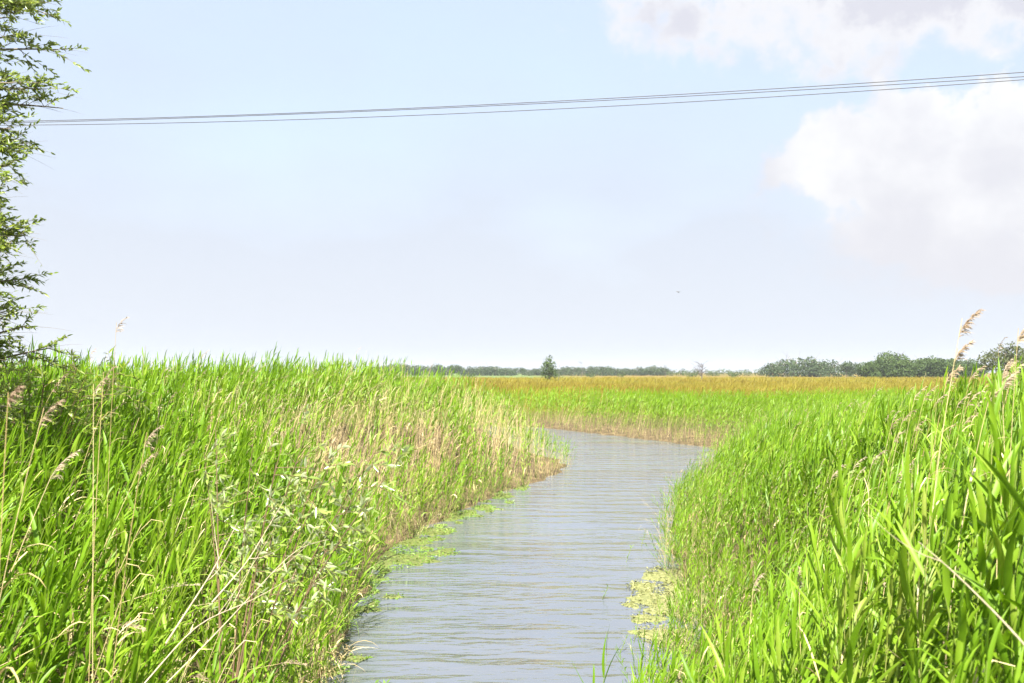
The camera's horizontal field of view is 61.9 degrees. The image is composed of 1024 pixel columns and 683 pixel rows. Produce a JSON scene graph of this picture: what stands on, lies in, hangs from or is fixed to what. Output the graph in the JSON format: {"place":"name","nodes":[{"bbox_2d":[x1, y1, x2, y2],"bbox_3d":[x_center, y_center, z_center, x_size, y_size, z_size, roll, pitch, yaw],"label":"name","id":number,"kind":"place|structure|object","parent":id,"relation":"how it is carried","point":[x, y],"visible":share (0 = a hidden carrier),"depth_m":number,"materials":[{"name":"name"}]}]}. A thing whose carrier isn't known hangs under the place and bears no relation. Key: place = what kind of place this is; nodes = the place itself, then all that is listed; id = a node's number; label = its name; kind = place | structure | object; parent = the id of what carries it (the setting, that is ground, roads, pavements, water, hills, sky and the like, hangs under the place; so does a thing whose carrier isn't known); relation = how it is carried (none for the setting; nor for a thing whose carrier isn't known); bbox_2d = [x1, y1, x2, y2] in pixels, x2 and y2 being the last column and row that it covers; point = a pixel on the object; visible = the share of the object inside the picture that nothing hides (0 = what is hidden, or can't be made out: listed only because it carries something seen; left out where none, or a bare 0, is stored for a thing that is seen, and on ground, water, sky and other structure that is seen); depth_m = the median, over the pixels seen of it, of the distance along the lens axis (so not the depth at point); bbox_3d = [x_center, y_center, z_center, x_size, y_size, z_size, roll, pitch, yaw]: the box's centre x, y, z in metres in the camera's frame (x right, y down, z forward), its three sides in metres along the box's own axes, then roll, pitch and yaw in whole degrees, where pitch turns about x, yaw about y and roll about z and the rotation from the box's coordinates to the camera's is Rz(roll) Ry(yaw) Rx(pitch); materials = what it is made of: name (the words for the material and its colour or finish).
{"place":"outdoors","nodes":[
{"label":"outdoors","id":0,"kind":"place"},
{"bbox_2d":[0,334,1010,682],"bbox_3d":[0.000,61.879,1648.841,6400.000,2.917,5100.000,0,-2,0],"label":"ground","id":1,"kind":"structure","parent":0,"point":[646,435],"depth_m":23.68,"materials":[{"name":"plant"}]},
{"bbox_2d":[0,385,24,682],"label":"seeded reed","id":2,"kind":"object","parent":1,"relation":"on","point":[17,390],"visible":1,"depth_m":2.89,"materials":[{"name":"plant"}]},
{"bbox_2d":[0,568,38,682],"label":"reed","id":3,"kind":"object","parent":1,"relation":"on","point":[2,656],"visible":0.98,"depth_m":4.45,"materials":[{"name":"green plant"}]},
{"bbox_2d":[4,572,46,682],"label":"reed","id":4,"kind":"object","parent":1,"relation":"on","point":[12,656],"visible":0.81,"depth_m":4.79,"materials":[{"name":"green plant"}]},
{"bbox_2d":[0,565,52,682],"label":"reed","id":5,"kind":"object","parent":1,"relation":"on","point":[11,643],"visible":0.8,"depth_m":4.64,"materials":[{"name":"green plant"}]},
{"bbox_2d":[0,399,65,597],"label":"seeded reed","id":6,"kind":"object","parent":1,"relation":"on","point":[45,417],"visible":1,"depth_m":3.39,"materials":[{"name":"plant"}]},
{"bbox_2d":[0,0,91,536],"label":"willow tree","id":7,"kind":"object","parent":1,"relation":"on","point":[16,7],"visible":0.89,"depth_m":8.11,"materials":[{"name":"green plant"}]},
{"bbox_2d":[36,596,71,682],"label":"reed","id":8,"kind":"object","parent":1,"relation":"on","point":[51,669],"visible":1,"depth_m":4.40,"materials":[{"name":"green plant"}]},
{"bbox_2d":[0,338,156,538],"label":"willow bush","id":9,"kind":"object","parent":1,"relation":"on","point":[66,385],"visible":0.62,"depth_m":8.92,"materials":[{"name":"green plant"}]},
{"bbox_2d":[65,627,103,682],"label":"reed","id":10,"kind":"object","parent":1,"relation":"on","point":[67,677],"visible":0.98,"depth_m":4.73,"materials":[{"name":"green plant"}]},
{"bbox_2d":[79,593,116,682],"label":"reed","id":11,"kind":"object","parent":1,"relation":"on","point":[88,646],"visible":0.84,"depth_m":4.82,"materials":[{"name":"green plant"}]},
{"bbox_2d":[88,366,117,682],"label":"seeded reed","id":12,"kind":"object","parent":1,"relation":"on","point":[112,368],"visible":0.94,"depth_m":4.39,"materials":[{"name":"plant"}]},
{"bbox_2d":[92,377,120,682],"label":"seeded reed","id":13,"kind":"object","parent":1,"relation":"on","point":[96,389],"visible":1,"depth_m":4.29,"materials":[{"name":"plant"}]},
{"bbox_2d":[103,627,124,682],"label":"reed","id":14,"kind":"object","parent":1,"relation":"on","point":[108,667],"visible":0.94,"depth_m":4.92,"materials":[{"name":"green plant"}]},
{"bbox_2d":[104,317,128,658],"bbox_3d":[-3.247,1.503,6.990,0.203,3.423,0.127,0,-2,0],"label":"seeded reed","id":15,"kind":"object","parent":1,"relation":"on","point":[114,440],"visible":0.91,"depth_m":7.00,"materials":[{"name":"plant"}]},
{"bbox_2d":[111,425,163,682],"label":"seeded reed","id":16,"kind":"object","parent":1,"relation":"on","point":[151,435],"visible":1,"depth_m":3.98,"materials":[{"name":"plant"}]},
{"bbox_2d":[165,495,237,643],"bbox_3d":[-1.995,1.430,5.444,0.459,0.869,0.123,2,-3,-42],"label":"dead branch","id":17,"kind":"object","parent":1,"relation":"on","point":[175,628],"visible":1,"depth_m":5.41,"materials":[{"name":"brown wood"}]},
{"bbox_2d":[144,527,290,682],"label":"dead branch","id":18,"kind":"object","parent":1,"relation":"in","point":[211,617],"visible":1,"depth_m":5.23,"materials":[{"name":"brown wood"}]},
{"bbox_2d":[166,522,328,682],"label":"dead branch","id":19,"kind":"object","parent":1,"relation":"on","point":[239,608],"visible":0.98,"depth_m":5.46,"materials":[{"name":"brown wood"}]},
{"bbox_2d":[212,502,282,602],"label":"dead branch","id":20,"kind":"object","parent":1,"relation":"in","point":[215,598],"visible":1,"depth_m":5.53,"materials":[{"name":"brown wood"}]},
{"bbox_2d":[200,403,414,682],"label":"sallow shrub","id":21,"kind":"object","parent":1,"relation":"on","point":[216,498],"visible":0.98,"depth_m":6.67,"materials":[{"name":"green plant"}]},
{"bbox_2d":[267,639,366,682],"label":"sedge tuft","id":22,"kind":"object","parent":1,"relation":"on","point":[312,671],"visible":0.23,"depth_m":9.26,"materials":[{"name":"green plant"}]},
{"bbox_2d":[288,622,367,680],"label":"sedge tuft","id":23,"kind":"object","parent":1,"relation":"on","point":[329,660],"visible":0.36,"depth_m":9.84,"materials":[{"name":"plant"}]},
{"bbox_2d":[306,622,375,663],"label":"sedge tuft","id":24,"kind":"object","parent":1,"relation":"on","point":[338,646],"visible":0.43,"depth_m":10.44,"materials":[{"name":"plant"}]},
{"bbox_2d":[333,602,375,633],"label":"sedge tuft","id":25,"kind":"object","parent":1,"relation":"on","point":[349,621],"visible":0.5,"depth_m":11.47,"materials":[{"name":"plant"}]},
{"bbox_2d":[361,567,389,591],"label":"sedge tuft","id":26,"kind":"object","parent":1,"relation":"on","point":[373,584],"visible":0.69,"depth_m":13.86,"materials":[{"name":"plant"}]},
{"bbox_2d":[539,355,557,379],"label":"lone tree","id":27,"kind":"object","parent":1,"relation":"on","point":[549,364],"visible":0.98,"depth_m":249.04,"materials":[{"name":"green plant"}]},
{"bbox_2d":[593,363,613,375],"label":"tree","id":28,"kind":"object","parent":1,"relation":"on","point":[601,370],"visible":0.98,"depth_m":682.48,"materials":[{"name":"green plant"}]},
{"bbox_2d":[342,385,985,449],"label":"reed bed","id":29,"kind":"object","parent":1,"relation":"on","point":[680,405],"visible":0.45,"depth_m":51.92,"materials":[{"name":"plant"}]},
{"bbox_2d":[364,375,1019,412],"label":"meadow grass","id":30,"kind":"structure","parent":1,"relation":"on","point":[750,384],"depth_m":160.12,"materials":[{"name":"plant"}]},
{"bbox_2d":[756,359,784,376],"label":"tree","id":31,"kind":"object","parent":1,"relation":"on","point":[774,371],"visible":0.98,"depth_m":518.53,"materials":[{"name":"green plant"}]},
{"bbox_2d":[767,353,802,376],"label":"tree","id":32,"kind":"object","parent":1,"relation":"on","point":[790,371],"visible":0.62,"depth_m":531.63,"materials":[{"name":"green plant"}]},
{"bbox_2d":[781,350,809,376],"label":"tree","id":33,"kind":"object","parent":1,"relation":"on","point":[794,365],"visible":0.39,"depth_m":542.60,"materials":[{"name":"green plant"}]},
{"bbox_2d":[571,337,1023,682],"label":"reed bed","id":34,"kind":"object","parent":1,"relation":"on","point":[802,451],"visible":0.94,"depth_m":8.44,"materials":[{"name":"green plant"}]},
{"bbox_2d":[796,353,825,376],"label":"tree","id":35,"kind":"object","parent":1,"relation":"on","point":[812,370],"visible":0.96,"depth_m":516.48,"materials":[{"name":"green plant"}]},
{"bbox_2d":[804,359,835,376],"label":"tree","id":36,"kind":"object","parent":1,"relation":"on","point":[827,369],"visible":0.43,"depth_m":530.10,"materials":[{"name":"green plant"}]},
{"bbox_2d":[805,521,854,682],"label":"reed","id":37,"kind":"object","parent":1,"relation":"on","point":[851,594],"visible":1,"depth_m":3.67,"materials":[{"name":"green plant"}]},
{"bbox_2d":[819,358,849,376],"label":"tree","id":38,"kind":"object","parent":1,"relation":"on","point":[836,368],"visible":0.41,"depth_m":547.02,"materials":[{"name":"green plant"}]},
{"bbox_2d":[824,627,859,682],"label":"reed","id":39,"kind":"object","parent":1,"relation":"on","point":[827,679],"visible":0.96,"depth_m":3.72,"materials":[{"name":"green plant"}]},
{"bbox_2d":[832,361,858,376],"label":"tree","id":40,"kind":"object","parent":1,"relation":"on","point":[849,368],"visible":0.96,"depth_m":518.06,"materials":[{"name":"green plant"}]},
{"bbox_2d":[856,360,882,376],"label":"tree","id":41,"kind":"object","parent":1,"relation":"on","point":[870,368],"visible":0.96,"depth_m":397.14,"materials":[{"name":"green plant"}]},
{"bbox_2d":[863,355,897,377],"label":"tree","id":42,"kind":"object","parent":1,"relation":"on","point":[884,366],"visible":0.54,"depth_m":409.15,"materials":[{"name":"green plant"}]},
{"bbox_2d":[867,606,907,682],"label":"reed","id":43,"kind":"object","parent":1,"relation":"on","point":[878,640],"visible":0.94,"depth_m":3.85,"materials":[{"name":"green plant"}]},
{"bbox_2d":[874,351,913,376],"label":"tree","id":44,"kind":"object","parent":1,"relation":"on","point":[899,356],"visible":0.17,"depth_m":420.44,"materials":[{"name":"green plant"}]},
{"bbox_2d":[886,358,918,377],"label":"tree","id":45,"kind":"object","parent":1,"relation":"on","point":[905,368],"visible":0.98,"depth_m":396.88,"materials":[{"name":"green plant"}]},
{"bbox_2d":[898,641,919,682],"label":"reed","id":46,"kind":"object","parent":1,"relation":"on","point":[911,675],"visible":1,"depth_m":2.69,"materials":[{"name":"green plant"}]},
{"bbox_2d":[908,358,935,377],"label":"tree","id":47,"kind":"object","parent":1,"relation":"on","point":[921,364],"visible":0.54,"depth_m":408.82,"materials":[{"name":"green plant"}]},
{"bbox_2d":[918,496,958,682],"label":"reed","id":48,"kind":"object","parent":1,"relation":"on","point":[936,651],"visible":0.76,"depth_m":3.73,"materials":[{"name":"green plant"}]},
{"bbox_2d":[894,476,984,682],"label":"reed","id":49,"kind":"object","parent":1,"relation":"on","point":[915,558],"visible":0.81,"depth_m":3.68,"materials":[{"name":"green plant"}]},
{"bbox_2d":[922,357,958,377],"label":"tree","id":50,"kind":"object","parent":1,"relation":"on","point":[938,366],"visible":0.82,"depth_m":397.48,"materials":[{"name":"green plant"}]},
{"bbox_2d":[919,365,964,541],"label":"seeded reed","id":51,"kind":"object","parent":1,"relation":"on","point":[949,380],"visible":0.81,"depth_m":5.00,"materials":[{"name":"plant"}]},
{"bbox_2d":[902,544,983,682],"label":"reed","id":52,"kind":"object","parent":1,"relation":"on","point":[946,584],"visible":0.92,"depth_m":2.97,"materials":[{"name":"green plant"}]},
{"bbox_2d":[873,519,1023,644],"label":"dead branch","id":53,"kind":"object","parent":1,"relation":"on","point":[1009,628],"visible":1,"depth_m":2.34,"materials":[{"name":"brown wood"}]},
{"bbox_2d":[924,340,974,569],"bbox_3d":[2.433,1.378,4.799,0.257,2.778,0.292,1,-2,-33],"label":"seeded reed","id":54,"kind":"object","parent":1,"relation":"on","point":[960,351],"visible":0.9,"depth_m":4.80,"materials":[{"name":"plant"}]},
{"bbox_2d":[922,308,983,618],"bbox_3d":[2.369,1.272,4.607,0.398,2.900,0.113,-1,-2,23],"label":"seeded reed","id":55,"kind":"object","parent":1,"relation":"on","point":[967,322],"visible":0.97,"depth_m":4.61,"materials":[{"name":"plant"}]},
{"bbox_2d":[925,485,980,682],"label":"reed","id":56,"kind":"object","parent":1,"relation":"on","point":[939,589],"visible":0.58,"depth_m":3.77,"materials":[{"name":"green plant"}]},
{"bbox_2d":[939,357,967,377],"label":"tree","id":57,"kind":"object","parent":1,"relation":"on","point":[959,372],"visible":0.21,"depth_m":407.84,"materials":[{"name":"green plant"}]},
{"bbox_2d":[927,637,984,682],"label":"reed","id":58,"kind":"object","parent":1,"relation":"on","point":[944,672],"visible":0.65,"depth_m":2.92,"materials":[{"name":"green plant"}]},
{"bbox_2d":[922,475,991,674],"bbox_3d":[1.818,1.416,3.387,0.295,1.774,0.348,1,-2,-35],"label":"reed","id":59,"kind":"object","parent":1,"relation":"on","point":[981,558],"visible":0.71,"depth_m":3.42,"materials":[{"name":"green plant"}]},
{"bbox_2d":[947,620,968,682],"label":"reed","id":60,"kind":"object","parent":1,"relation":"on","point":[951,676],"visible":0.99,"depth_m":2.96,"materials":[{"name":"green plant"}]},
{"bbox_2d":[942,468,985,676],"bbox_3d":[2.004,1.512,3.844,0.389,1.874,0.135,1,-2,-22],"label":"dry reed","id":61,"kind":"object","parent":1,"relation":"on","point":[943,641],"visible":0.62,"depth_m":3.81,"materials":[{"name":"plant"}]},
{"bbox_2d":[926,602,1009,682],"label":"reed","id":62,"kind":"object","parent":1,"relation":"on","point":[989,654],"visible":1,"depth_m":2.77,"materials":[{"name":"green plant"}]},
{"bbox_2d":[955,609,983,682],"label":"reed","id":63,"kind":"object","parent":1,"relation":"on","point":[961,671],"visible":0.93,"depth_m":2.97,"materials":[{"name":"green plant"}]},
{"bbox_2d":[957,572,992,682],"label":"reed","id":64,"kind":"object","parent":1,"relation":"on","point":[969,620],"visible":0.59,"depth_m":3.18,"materials":[{"name":"green plant"}]},
{"bbox_2d":[963,363,988,377],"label":"tree","id":65,"kind":"object","parent":1,"relation":"on","point":[969,371],"visible":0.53,"depth_m":398.75,"materials":[{"name":"green plant"}]},
{"bbox_2d":[928,435,1023,680],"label":"reed","id":66,"kind":"object","parent":1,"relation":"on","point":[1010,522],"visible":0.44,"depth_m":3.50,"materials":[{"name":"plant"}]},
{"bbox_2d":[941,393,1015,643],"bbox_3d":[1.979,1.218,3.529,0.336,2.020,0.396,1,-2,-25],"label":"reed","id":67,"kind":"object","parent":1,"relation":"on","point":[1002,515],"visible":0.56,"depth_m":3.56,"materials":[{"name":"green plant"}]},
{"bbox_2d":[946,371,1023,656],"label":"reed","id":68,"kind":"object","parent":1,"relation":"on","point":[982,506],"visible":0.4,"depth_m":3.81,"materials":[{"name":"green plant"}]},
{"bbox_2d":[949,479,1022,660],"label":"reed","id":69,"kind":"object","parent":1,"relation":"on","point":[993,518],"visible":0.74,"depth_m":3.07,"materials":[{"name":"green plant"}]},
{"bbox_2d":[949,572,1023,680],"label":"reed","id":70,"kind":"object","parent":1,"relation":"on","point":[998,671],"visible":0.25,"depth_m":3.22,"materials":[{"name":"green plant"}]},
{"bbox_2d":[978,647,1002,682],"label":"reed","id":71,"kind":"object","parent":1,"relation":"on","point":[980,671],"visible":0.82,"depth_m":2.84,"materials":[{"name":"plant"}]},
{"bbox_2d":[966,610,1015,682],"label":"reed","id":72,"kind":"object","parent":1,"relation":"on","point":[975,635],"visible":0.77,"depth_m":3.12,"materials":[{"name":"green plant"}]},
{"bbox_2d":[962,568,1020,682],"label":"reed","id":73,"kind":"object","parent":1,"relation":"on","point":[993,674],"visible":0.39,"depth_m":3.08,"materials":[{"name":"plant"}]},
{"bbox_2d":[966,474,1017,676],"bbox_3d":[1.918,1.452,3.353,0.482,1.893,0.232,2,-3,-44],"label":"reed","id":74,"kind":"object","parent":1,"relation":"on","point":[983,620],"visible":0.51,"depth_m":3.42,"materials":[{"name":"green plant"}]},
{"bbox_2d":[972,548,1023,682],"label":"reed","id":75,"kind":"object","parent":1,"relation":"on","point":[1014,615],"visible":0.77,"depth_m":2.97,"materials":[{"name":"plant"}]},
{"bbox_2d":[973,604,1023,682],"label":"reed","id":76,"kind":"object","parent":1,"relation":"on","point":[1015,646],"visible":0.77,"depth_m":2.93,"materials":[{"name":"green plant"}]},
{"bbox_2d":[975,394,1023,662],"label":"reed","id":77,"kind":"object","parent":1,"relation":"on","point":[1014,494],"visible":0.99,"depth_m":2.91,"materials":[{"name":"green plant"}]},
{"bbox_2d":[977,341,1023,378],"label":"tree","id":78,"kind":"object","parent":1,"relation":"on","point":[1007,352],"visible":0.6,"depth_m":179.72,"materials":[{"name":"green plant"}]},
{"bbox_2d":[992,441,1023,680],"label":"reed","id":79,"kind":"object","parent":1,"relation":"on","point":[1013,467],"visible":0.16,"depth_m":3.79,"materials":[{"name":"plant"}]},
{"bbox_2d":[1002,509,1023,682],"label":"reed","id":80,"kind":"object","parent":1,"relation":"on","point":[1008,569],"visible":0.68,"depth_m":3.02,"materials":[{"name":"green plant"}]},
{"bbox_2d":[1009,328,1023,479],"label":"seeded reed","id":81,"kind":"object","parent":1,"relation":"on","point":[1021,336],"visible":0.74,"depth_m":4.61,"materials":[{"name":"plant"}]},
{"bbox_2d":[1014,645,1023,682],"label":"reed","id":82,"kind":"object","parent":1,"relation":"on","point":[1019,677],"visible":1,"depth_m":2.83,"materials":[{"name":"green plant"}]},
{"bbox_2d":[300,422,719,682],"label":"river water","id":83,"kind":"structure","parent":0,"point":[514,592],"depth_m":14.06,"materials":[{"name":"liquid"}]},
{"bbox_2d":[322,664,350,676],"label":"algae mat","id":84,"kind":"object","parent":83,"relation":"on","point":[333,674],"visible":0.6,"depth_m":9.97,"materials":[{"name":"plant"}]},
{"bbox_2d":[338,653,372,662],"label":"algae mat","id":85,"kind":"object","parent":83,"relation":"on","point":[357,658],"visible":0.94,"depth_m":10.39,"materials":[{"name":"plant"}]},
{"bbox_2d":[354,603,381,613],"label":"algae mat","id":86,"kind":"object","parent":83,"relation":"on","point":[367,609],"visible":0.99,"depth_m":12.54,"materials":[{"name":"plant"}]},
{"bbox_2d":[369,547,441,569],"bbox_3d":[-2.324,4.046,16.111,1.742,0.126,2.059,1,-2,-30],"label":"algae mat","id":87,"kind":"object","parent":83,"relation":"on","point":[416,560],"visible":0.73,"depth_m":15.84,"materials":[{"name":"plant"}]},
{"bbox_2d":[391,534,433,548],"bbox_3d":[-2.339,4.099,17.540,1.678,0.122,1.566,0,-2,0],"label":"algae mat","id":88,"kind":"object","parent":83,"relation":"on","point":[420,542],"visible":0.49,"depth_m":17.41,"materials":[{"name":"plant"}]},
{"bbox_2d":[414,525,456,535],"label":"algae mat","id":89,"kind":"object","parent":83,"relation":"on","point":[440,530],"visible":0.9,"depth_m":18.68,"materials":[{"name":"plant"}]},
{"bbox_2d":[422,547,459,556],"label":"algae mat","id":90,"kind":"object","parent":83,"relation":"on","point":[444,552],"visible":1,"depth_m":16.48,"materials":[{"name":"plant"}]},
{"bbox_2d":[446,510,476,519],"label":"algae mat","id":91,"kind":"object","parent":83,"relation":"on","point":[463,515],"visible":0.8,"depth_m":20.74,"materials":[{"name":"plant"}]},
{"bbox_2d":[626,580,660,593],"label":"algae mat","id":92,"kind":"object","parent":83,"relation":"on","point":[640,585],"visible":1,"depth_m":13.85,"materials":[{"name":"plant"}]},
{"bbox_2d":[628,611,667,624],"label":"algae mat","id":93,"kind":"object","parent":83,"relation":"on","point":[647,618],"visible":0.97,"depth_m":12.05,"materials":[{"name":"plant"}]},
{"bbox_2d":[627,588,693,612],"bbox_3d":[2.286,3.933,13.101,1.175,0.133,1.403,-1,-2,35],"label":"algae mat","id":94,"kind":"object","parent":83,"relation":"on","point":[641,598],"visible":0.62,"depth_m":13.11,"materials":[{"name":"plant"}]},
{"bbox_2d":[628,624,695,644],"bbox_3d":[2.043,3.880,11.393,0.932,0.117,0.935,1,-2,-28],"label":"algae mat","id":95,"kind":"object","parent":83,"relation":"on","point":[647,632],"visible":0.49,"depth_m":11.39,"materials":[{"name":"plant"}]},
{"bbox_2d":[641,565,683,587],"bbox_3d":[2.639,3.993,14.554,0.986,0.121,1.743,0,-2,0],"label":"algae mat","id":96,"kind":"object","parent":83,"relation":"on","point":[655,575],"visible":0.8,"depth_m":14.58,"materials":[{"name":"plant"}]},
{"bbox_2d":[646,631,701,653],"bbox_3d":[2.112,3.872,11.049,0.774,0.099,1.063,0,-2,0],"label":"algae mat","id":97,"kind":"object","parent":83,"relation":"on","point":[672,643],"visible":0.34,"depth_m":10.93,"materials":[{"name":"plant"}]},
{"bbox_2d":[643,595,705,620],"bbox_3d":[2.406,3.924,12.631,1.081,0.122,1.407,0,-2,0],"label":"algae mat","id":98,"kind":"object","parent":83,"relation":"on","point":[652,611],"visible":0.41,"depth_m":12.48,"materials":[{"name":"plant"}]},
{"bbox_2d":[659,578,708,601],"bbox_3d":[2.776,3.958,13.769,0.881,0.128,1.777,0,-2,0],"label":"algae mat","id":99,"kind":"object","parent":83,"relation":"on","point":[671,588],"visible":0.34,"depth_m":13.72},
{"bbox_2d":[0,79,1023,125],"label":"power line","id":100,"kind":"object","parent":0,"point":[541,109],"visible":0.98,"depth_m":19.55,"materials":[{"name":"metal"}]},
{"bbox_2d":[0,0,1023,372],"label":"sky","id":101,"kind":"structure","parent":0,"point":[857,227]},
{"bbox_2d":[5,72,1023,121],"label":"power line","id":102,"kind":"object","parent":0,"point":[543,101],"visible":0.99,"depth_m":18.66,"materials":[{"name":"metal"}]},
{"bbox_2d":[21,76,1023,122],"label":"power line","id":103,"kind":"object","parent":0,"point":[544,103],"visible":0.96,"depth_m":19.11,"materials":[{"name":"metal"}]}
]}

